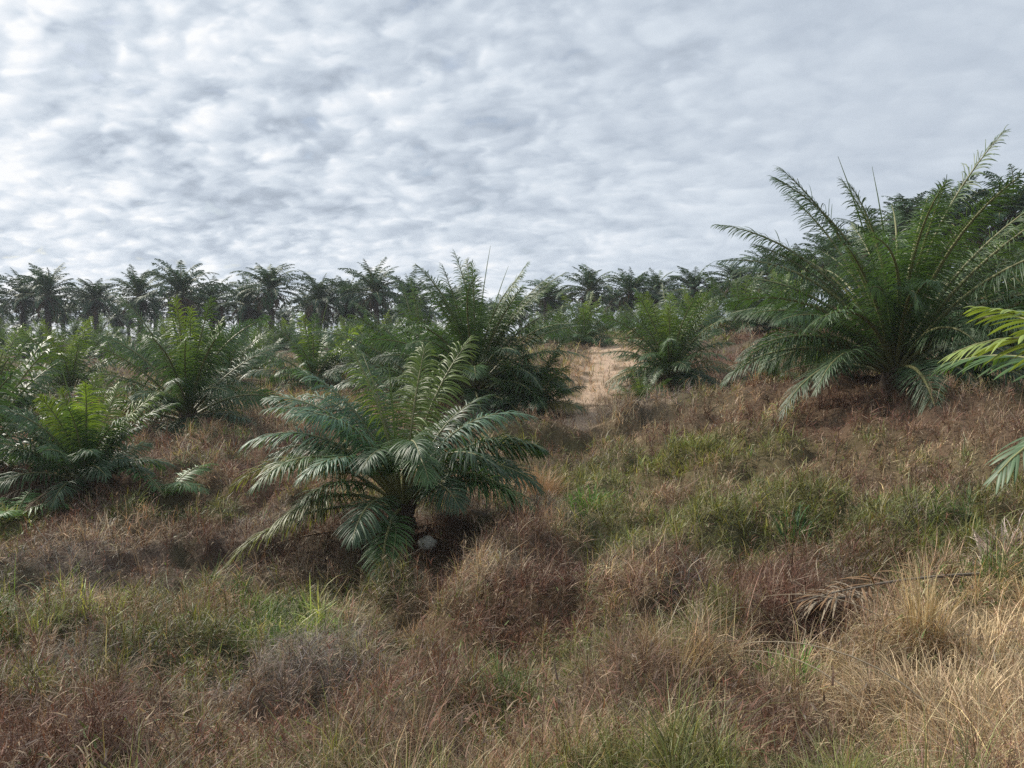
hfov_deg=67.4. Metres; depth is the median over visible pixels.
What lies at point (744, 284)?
mature oil palm
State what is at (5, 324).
young oil palm
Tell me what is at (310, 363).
young oil palm
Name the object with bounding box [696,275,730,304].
mature oil palm
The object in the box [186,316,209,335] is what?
young oil palm
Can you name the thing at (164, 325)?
young oil palm
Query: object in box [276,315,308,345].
young oil palm
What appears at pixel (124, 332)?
young oil palm
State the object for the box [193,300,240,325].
mature oil palm
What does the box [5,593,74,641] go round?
grass tuft
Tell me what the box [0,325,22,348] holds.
young oil palm
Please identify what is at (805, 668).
leafy weed
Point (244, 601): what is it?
leafy weed
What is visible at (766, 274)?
mature oil palm
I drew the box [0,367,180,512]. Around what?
young oil palm
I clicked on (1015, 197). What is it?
mature oil palm
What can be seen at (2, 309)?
mature oil palm
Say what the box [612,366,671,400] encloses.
young oil palm
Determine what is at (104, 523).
dried weed
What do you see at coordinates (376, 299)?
mature oil palm
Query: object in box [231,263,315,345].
mature oil palm
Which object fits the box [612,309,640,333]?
young oil palm
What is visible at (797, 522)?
leafy weed
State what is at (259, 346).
young oil palm
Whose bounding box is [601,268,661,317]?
mature oil palm
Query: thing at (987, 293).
young oil palm
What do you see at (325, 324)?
mature oil palm
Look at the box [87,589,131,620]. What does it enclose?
grass tuft
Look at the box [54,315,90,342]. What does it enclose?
young oil palm
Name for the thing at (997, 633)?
grass tussock
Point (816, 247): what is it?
mature oil palm
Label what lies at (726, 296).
young oil palm
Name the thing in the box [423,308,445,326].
mature oil palm
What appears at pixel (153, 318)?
mature oil palm
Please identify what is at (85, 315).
mature oil palm
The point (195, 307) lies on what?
mature oil palm
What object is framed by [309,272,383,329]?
mature oil palm
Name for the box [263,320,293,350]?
young oil palm
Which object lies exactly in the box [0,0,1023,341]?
sky
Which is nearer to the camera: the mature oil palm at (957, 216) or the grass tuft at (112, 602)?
the grass tuft at (112, 602)
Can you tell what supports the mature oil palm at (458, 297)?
on the ground at (182, 559)
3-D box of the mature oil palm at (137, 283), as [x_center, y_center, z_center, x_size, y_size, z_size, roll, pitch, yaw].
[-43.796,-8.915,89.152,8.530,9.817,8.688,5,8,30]
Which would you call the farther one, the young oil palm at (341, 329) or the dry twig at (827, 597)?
the young oil palm at (341, 329)
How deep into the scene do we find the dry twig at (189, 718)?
5.96 m
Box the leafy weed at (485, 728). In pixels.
[448,706,525,750]
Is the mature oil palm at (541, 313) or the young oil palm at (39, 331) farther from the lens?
the mature oil palm at (541, 313)
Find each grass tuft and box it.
[0,615,38,663]
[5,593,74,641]
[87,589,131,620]
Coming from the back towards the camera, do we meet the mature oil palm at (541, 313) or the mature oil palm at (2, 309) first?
the mature oil palm at (541, 313)
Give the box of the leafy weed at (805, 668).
[746,642,828,699]
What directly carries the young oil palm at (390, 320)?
on the ground at (182, 559)
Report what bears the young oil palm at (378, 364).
on the ground at (182, 559)
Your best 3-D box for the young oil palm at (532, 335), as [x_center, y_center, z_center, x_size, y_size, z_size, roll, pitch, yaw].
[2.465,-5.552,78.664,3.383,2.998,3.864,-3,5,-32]
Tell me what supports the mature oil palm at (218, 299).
on the ground at (182, 559)
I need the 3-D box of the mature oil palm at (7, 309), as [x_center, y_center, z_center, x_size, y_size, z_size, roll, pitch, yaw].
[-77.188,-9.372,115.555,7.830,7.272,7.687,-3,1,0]
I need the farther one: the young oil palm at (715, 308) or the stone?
the young oil palm at (715, 308)
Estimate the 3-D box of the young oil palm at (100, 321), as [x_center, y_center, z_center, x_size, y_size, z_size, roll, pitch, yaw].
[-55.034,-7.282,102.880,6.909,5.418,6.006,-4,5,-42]
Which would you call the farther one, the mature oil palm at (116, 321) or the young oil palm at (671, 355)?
the mature oil palm at (116, 321)
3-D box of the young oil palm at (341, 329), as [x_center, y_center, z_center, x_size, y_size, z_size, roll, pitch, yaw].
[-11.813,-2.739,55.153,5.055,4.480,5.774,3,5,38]
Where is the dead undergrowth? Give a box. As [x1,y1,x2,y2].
[0,282,1023,767]
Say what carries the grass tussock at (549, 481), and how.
on the ground at (182, 559)
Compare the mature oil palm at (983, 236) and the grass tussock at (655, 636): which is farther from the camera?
the mature oil palm at (983, 236)
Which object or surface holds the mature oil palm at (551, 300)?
on the ground at (182, 559)
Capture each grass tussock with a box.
[513,458,576,500]
[620,599,729,685]
[802,636,1023,765]
[847,580,1023,683]
[857,653,1023,767]
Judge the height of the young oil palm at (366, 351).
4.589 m
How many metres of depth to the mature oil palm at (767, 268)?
68.74 m
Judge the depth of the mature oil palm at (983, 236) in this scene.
64.42 m
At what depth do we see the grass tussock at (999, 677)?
4.87 m
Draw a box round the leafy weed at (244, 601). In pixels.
[218,590,289,620]
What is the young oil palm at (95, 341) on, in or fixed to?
on the ground at (182, 559)
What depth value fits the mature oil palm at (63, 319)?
105.64 m
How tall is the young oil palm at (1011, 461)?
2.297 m
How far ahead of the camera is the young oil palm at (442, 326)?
71.54 m
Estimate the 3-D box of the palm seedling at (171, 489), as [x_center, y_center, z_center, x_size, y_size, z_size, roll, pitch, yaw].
[-8.153,2.288,18.164,2.438,1.042,2.365,0,4,0]
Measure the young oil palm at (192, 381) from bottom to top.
6.470 m
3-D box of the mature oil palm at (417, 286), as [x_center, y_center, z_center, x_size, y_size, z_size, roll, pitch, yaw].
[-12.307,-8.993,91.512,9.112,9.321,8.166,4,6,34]
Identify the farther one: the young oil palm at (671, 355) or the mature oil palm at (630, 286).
the mature oil palm at (630, 286)
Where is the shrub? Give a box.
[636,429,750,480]
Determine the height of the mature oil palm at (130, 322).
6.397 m
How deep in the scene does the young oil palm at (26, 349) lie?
70.53 m
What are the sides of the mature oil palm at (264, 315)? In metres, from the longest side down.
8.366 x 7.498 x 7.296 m
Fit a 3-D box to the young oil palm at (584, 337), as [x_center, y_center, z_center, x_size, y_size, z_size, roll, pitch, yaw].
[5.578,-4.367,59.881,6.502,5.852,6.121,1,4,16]
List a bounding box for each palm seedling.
[0,489,72,520]
[108,463,219,498]
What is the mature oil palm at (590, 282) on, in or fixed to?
on the ground at (182, 559)
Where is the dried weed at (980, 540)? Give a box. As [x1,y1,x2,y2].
[958,513,1023,563]
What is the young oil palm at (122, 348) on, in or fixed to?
on the ground at (182, 559)
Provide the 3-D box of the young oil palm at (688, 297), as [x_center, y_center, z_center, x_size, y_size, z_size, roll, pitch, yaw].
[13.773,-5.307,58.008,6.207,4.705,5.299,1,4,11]
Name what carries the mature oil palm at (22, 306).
on the ground at (182, 559)
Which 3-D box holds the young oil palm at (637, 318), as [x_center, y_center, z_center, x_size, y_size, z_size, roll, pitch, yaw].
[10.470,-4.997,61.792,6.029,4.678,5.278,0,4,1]
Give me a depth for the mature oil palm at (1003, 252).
82.44 m
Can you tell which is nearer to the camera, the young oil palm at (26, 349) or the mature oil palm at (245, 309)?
the young oil palm at (26, 349)
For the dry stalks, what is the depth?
5.70 m
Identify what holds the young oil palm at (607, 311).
on the ground at (182, 559)
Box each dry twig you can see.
[163,707,218,734]
[351,632,386,672]
[737,643,866,710]
[738,617,924,701]
[764,583,880,616]
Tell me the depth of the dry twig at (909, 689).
4.71 m
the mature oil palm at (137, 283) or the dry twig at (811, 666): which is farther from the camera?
the mature oil palm at (137, 283)
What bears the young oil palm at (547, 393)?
on the ground at (182, 559)
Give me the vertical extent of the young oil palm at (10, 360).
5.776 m
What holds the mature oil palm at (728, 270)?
on the ground at (182, 559)
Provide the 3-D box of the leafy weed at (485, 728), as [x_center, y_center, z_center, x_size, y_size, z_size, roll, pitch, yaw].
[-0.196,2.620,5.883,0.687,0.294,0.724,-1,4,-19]
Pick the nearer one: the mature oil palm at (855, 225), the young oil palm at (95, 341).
the mature oil palm at (855, 225)
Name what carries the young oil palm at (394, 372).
on the ground at (182, 559)
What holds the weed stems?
on the ground at (182, 559)
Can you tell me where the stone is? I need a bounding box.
[417,535,436,551]
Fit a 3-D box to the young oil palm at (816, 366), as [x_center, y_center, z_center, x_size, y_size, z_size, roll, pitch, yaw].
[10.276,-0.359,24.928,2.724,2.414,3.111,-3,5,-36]
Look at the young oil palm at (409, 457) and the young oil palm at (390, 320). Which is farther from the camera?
the young oil palm at (390, 320)
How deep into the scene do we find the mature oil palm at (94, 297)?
93.19 m
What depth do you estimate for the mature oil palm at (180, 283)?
86.72 m
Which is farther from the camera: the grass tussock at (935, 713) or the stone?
the stone
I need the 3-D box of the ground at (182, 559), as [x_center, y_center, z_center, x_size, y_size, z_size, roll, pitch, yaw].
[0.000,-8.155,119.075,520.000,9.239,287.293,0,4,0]
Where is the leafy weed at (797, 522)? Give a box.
[769,503,821,548]
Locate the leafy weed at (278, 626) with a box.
[263,607,363,653]
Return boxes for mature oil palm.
[0,267,62,339]
[0,285,21,323]
[0,298,27,327]
[6,263,87,333]
[7,313,39,331]
[18,295,80,329]
[31,299,90,336]
[57,278,123,333]
[62,286,115,331]
[92,303,136,336]
[100,264,174,343]
[119,310,152,336]
[127,291,176,331]
[130,258,230,347]
[170,292,207,327]
[186,274,237,330]
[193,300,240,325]
[208,275,287,344]
[227,306,262,325]
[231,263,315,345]
[233,301,287,332]
[266,304,302,327]
[278,289,337,335]
[280,269,361,347]
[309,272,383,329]
[321,310,337,331]
[335,257,414,326]
[339,305,392,327]
[379,305,406,324]
[380,268,446,327]
[391,291,439,325]
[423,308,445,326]
[425,286,476,315]
[481,299,512,321]
[491,293,548,336]
[519,279,575,331]
[524,307,565,319]
[542,287,580,322]
[555,264,627,315]
[564,304,603,321]
[586,288,634,320]
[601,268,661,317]
[633,291,672,313]
[634,267,682,310]
[661,263,722,303]
[661,290,684,311]
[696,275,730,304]
[704,263,753,300]
[713,266,763,300]
[724,246,805,300]
[760,243,842,306]
[786,231,860,306]
[822,210,921,271]
[853,191,949,275]
[886,175,1014,293]
[941,204,1019,281]
[951,163,1023,277]
[971,230,1023,270]
[991,193,1023,239]
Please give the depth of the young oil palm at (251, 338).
74.67 m
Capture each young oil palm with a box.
[0,313,27,341]
[0,322,48,359]
[0,323,75,422]
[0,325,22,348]
[0,335,91,479]
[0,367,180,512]
[5,316,132,397]
[26,320,57,340]
[38,328,67,350]
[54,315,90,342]
[66,331,113,358]
[76,283,288,437]
[77,313,125,338]
[87,323,128,352]
[103,336,135,356]
[112,324,135,340]
[113,323,168,370]
[123,321,157,344]
[149,315,178,341]
[149,324,179,352]
[174,326,210,348]
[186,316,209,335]
[194,320,285,385]
[223,327,550,585]
[237,328,296,373]
[238,325,274,352]
[239,305,368,393]
[248,320,285,344]
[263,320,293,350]
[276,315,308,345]
[285,332,322,353]
[308,315,370,366]
[312,277,516,404]
[321,310,405,377]
[324,318,416,391]
[360,250,595,424]
[380,316,401,337]
[424,316,453,345]
[457,335,587,421]
[520,316,545,337]
[525,302,576,344]
[543,291,621,349]
[588,306,628,333]
[597,283,735,392]
[608,292,674,341]
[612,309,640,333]
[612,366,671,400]
[656,283,734,338]
[693,270,789,337]
[698,292,731,325]
[711,124,1023,423]
[725,261,824,333]
[738,344,805,382]
[779,343,863,378]
[902,227,1023,357]
[930,306,1023,493]
[950,227,1023,354]
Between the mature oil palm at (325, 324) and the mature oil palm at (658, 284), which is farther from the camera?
the mature oil palm at (325, 324)
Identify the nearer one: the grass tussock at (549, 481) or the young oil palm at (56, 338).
the grass tussock at (549, 481)
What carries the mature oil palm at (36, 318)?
on the ground at (182, 559)
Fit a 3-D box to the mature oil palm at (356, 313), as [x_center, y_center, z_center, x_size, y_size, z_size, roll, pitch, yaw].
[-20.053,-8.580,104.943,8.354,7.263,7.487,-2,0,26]
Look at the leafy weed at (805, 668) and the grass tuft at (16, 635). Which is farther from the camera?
the grass tuft at (16, 635)
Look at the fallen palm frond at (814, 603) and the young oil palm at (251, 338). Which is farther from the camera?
the young oil palm at (251, 338)
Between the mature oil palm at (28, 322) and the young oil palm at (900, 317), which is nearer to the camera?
the young oil palm at (900, 317)
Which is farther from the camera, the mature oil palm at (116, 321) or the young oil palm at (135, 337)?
the mature oil palm at (116, 321)
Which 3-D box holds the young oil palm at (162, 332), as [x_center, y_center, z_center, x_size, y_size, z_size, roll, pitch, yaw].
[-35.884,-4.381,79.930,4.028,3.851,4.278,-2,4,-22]
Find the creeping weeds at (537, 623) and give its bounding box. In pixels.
[1,381,1023,767]
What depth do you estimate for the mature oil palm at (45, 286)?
88.91 m
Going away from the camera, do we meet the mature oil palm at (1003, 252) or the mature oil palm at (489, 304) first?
the mature oil palm at (1003, 252)
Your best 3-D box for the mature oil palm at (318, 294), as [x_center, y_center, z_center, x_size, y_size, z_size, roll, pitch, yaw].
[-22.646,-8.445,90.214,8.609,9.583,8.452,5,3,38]
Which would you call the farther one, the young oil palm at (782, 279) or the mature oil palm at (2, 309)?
the mature oil palm at (2, 309)
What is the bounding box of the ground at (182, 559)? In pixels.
[0,287,1023,767]
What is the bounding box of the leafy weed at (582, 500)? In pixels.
[561,479,620,516]
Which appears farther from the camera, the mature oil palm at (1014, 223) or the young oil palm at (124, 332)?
the young oil palm at (124, 332)
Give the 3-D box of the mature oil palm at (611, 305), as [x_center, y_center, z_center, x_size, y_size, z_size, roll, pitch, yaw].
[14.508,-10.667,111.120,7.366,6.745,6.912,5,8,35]
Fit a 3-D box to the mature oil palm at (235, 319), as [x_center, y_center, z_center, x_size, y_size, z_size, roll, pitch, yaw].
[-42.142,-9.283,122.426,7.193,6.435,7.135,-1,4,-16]
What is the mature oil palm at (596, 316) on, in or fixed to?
on the ground at (182, 559)
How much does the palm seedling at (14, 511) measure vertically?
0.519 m
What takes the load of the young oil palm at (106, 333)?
on the ground at (182, 559)
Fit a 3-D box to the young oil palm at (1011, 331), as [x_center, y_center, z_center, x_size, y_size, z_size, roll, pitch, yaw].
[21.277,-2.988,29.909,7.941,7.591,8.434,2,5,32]
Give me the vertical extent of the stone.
0.303 m
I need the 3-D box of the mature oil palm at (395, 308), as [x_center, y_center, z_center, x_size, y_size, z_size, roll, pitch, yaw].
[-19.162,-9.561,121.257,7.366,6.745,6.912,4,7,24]
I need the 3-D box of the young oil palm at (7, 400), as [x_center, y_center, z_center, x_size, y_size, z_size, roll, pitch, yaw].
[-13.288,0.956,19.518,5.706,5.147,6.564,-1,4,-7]
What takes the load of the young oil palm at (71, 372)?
on the ground at (182, 559)
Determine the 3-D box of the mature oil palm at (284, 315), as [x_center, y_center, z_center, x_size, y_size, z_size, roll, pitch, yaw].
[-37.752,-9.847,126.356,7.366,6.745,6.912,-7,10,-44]
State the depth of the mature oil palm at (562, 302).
106.87 m
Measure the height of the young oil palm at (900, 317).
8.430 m
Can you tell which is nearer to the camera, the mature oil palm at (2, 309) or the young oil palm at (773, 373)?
the young oil palm at (773, 373)
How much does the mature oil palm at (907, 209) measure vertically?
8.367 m
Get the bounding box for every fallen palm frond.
[785,563,980,622]
[788,580,896,623]
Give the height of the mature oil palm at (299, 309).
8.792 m
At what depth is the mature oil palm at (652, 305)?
114.86 m
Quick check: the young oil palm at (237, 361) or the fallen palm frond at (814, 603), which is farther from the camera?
the young oil palm at (237, 361)
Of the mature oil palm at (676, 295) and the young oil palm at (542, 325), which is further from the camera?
the mature oil palm at (676, 295)
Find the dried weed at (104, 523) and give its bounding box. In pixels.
[95,510,120,533]
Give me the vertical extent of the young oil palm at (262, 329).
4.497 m
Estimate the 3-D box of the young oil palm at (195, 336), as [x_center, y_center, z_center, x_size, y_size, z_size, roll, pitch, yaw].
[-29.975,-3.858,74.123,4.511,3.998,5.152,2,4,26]
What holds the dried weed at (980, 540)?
on the ground at (182, 559)
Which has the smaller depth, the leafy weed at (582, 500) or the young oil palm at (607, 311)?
the leafy weed at (582, 500)
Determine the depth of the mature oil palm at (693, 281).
86.68 m
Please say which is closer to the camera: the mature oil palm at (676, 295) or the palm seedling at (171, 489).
the palm seedling at (171, 489)
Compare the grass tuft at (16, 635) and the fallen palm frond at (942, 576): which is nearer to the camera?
the fallen palm frond at (942, 576)
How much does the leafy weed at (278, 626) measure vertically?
0.738 m
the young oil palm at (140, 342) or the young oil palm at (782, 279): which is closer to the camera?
the young oil palm at (782, 279)
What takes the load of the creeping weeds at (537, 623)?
on the ground at (182, 559)
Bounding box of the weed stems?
[0,349,1023,767]
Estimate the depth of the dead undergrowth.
8.48 m
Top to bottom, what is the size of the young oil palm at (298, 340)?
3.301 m
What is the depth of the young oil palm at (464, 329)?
29.04 m
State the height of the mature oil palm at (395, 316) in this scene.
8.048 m
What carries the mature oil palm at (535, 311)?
on the ground at (182, 559)
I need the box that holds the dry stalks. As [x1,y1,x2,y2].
[885,541,979,654]

